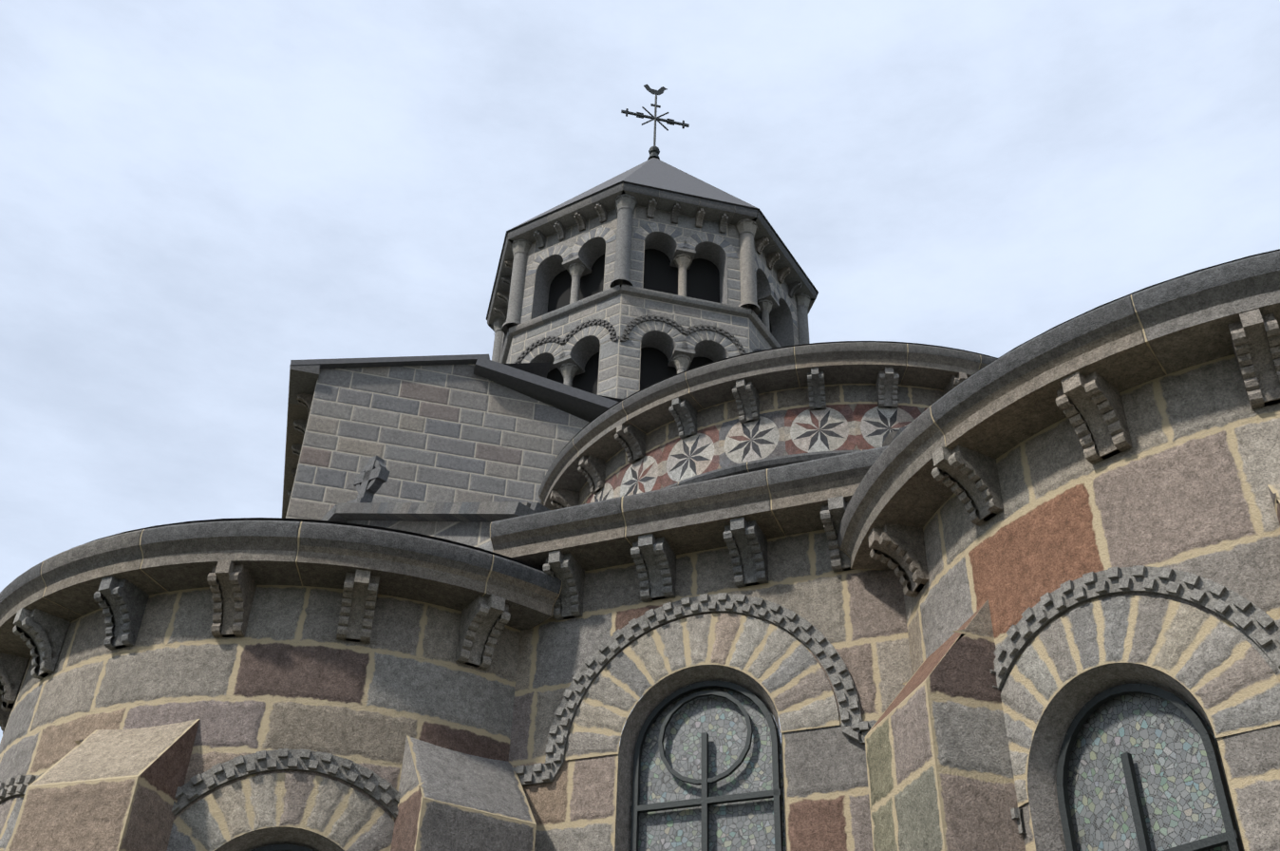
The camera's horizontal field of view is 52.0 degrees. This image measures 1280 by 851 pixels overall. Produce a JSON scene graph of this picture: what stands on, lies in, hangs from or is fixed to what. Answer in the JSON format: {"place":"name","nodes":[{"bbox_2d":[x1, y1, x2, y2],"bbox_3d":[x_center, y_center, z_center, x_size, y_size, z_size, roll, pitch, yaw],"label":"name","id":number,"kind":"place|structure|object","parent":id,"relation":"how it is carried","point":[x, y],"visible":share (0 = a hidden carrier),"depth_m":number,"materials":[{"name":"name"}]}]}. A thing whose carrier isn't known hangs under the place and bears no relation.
{"place":"outdoors","nodes":[
{"label":"outdoors","id":0,"kind":"place"},
{"bbox_2d":[0,520,562,850],"bbox_3d":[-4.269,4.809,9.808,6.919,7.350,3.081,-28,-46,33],"label":"chapel","id":1,"kind":"structure","parent":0,"point":[150,762],"depth_m":10.19,"materials":[{"name":"stone"}]},
{"bbox_2d":[62,455,550,750],"bbox_3d":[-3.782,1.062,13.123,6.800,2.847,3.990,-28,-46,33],"label":"roof","id":2,"kind":"structure","parent":1,"relation":"on","point":[465,524],"depth_m":12.57,"materials":[{"name":"stone"}]},
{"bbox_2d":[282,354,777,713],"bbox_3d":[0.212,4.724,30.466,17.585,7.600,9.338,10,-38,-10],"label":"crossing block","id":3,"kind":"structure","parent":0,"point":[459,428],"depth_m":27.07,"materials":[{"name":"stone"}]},
{"bbox_2d":[486,157,818,398],"bbox_3d":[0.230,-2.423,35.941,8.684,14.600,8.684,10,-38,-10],"label":"bell tower","id":4,"kind":"structure","parent":3,"relation":"on","point":[626,284],"depth_m":33.00,"materials":[{"name":"stone"}]},
{"bbox_2d":[621,84,689,160],"bbox_3d":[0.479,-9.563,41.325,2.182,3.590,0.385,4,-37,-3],"label":"weather vane","id":5,"kind":"object","parent":4,"relation":"on","point":[653,151],"visible":0.98,"depth_m":41.39,"materials":[{"name":"metal"}]},
{"bbox_2d":[0,0,1279,847],"label":"sky","id":6,"kind":"structure","parent":0,"point":[199,199],"materials":[{"name":"white"}]},
{"bbox_2d":[538,340,1107,747],"bbox_3d":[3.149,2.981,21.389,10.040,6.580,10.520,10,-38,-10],"label":"apse","id":7,"kind":"structure","parent":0,"point":[757,411],"depth_m":18.12,"materials":[{"name":"stone"}]},
{"bbox_2d":[836,250,1279,850],"bbox_3d":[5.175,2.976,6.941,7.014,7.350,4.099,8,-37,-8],"label":"chapel","id":8,"kind":"structure","parent":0,"point":[1015,530],"depth_m":7.77,"materials":[{"name":"stone"}]},
{"bbox_2d":[882,248,1279,558],"bbox_3d":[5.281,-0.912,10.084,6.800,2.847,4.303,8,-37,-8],"label":"roof","id":9,"kind":"structure","parent":8,"relation":"on","point":[891,437],"depth_m":8.23,"materials":[{"name":"stone"}]},
{"label":"ground","id":10,"kind":"structure","parent":0,"visible":0},
{"bbox_2d":[489,445,940,850],"bbox_3d":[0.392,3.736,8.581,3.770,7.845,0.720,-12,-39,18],"label":"ambulatory wall","id":11,"kind":"structure","parent":10,"relation":"on","point":[778,599],"depth_m":10.16,"materials":[{"name":"stone"}]}
]}

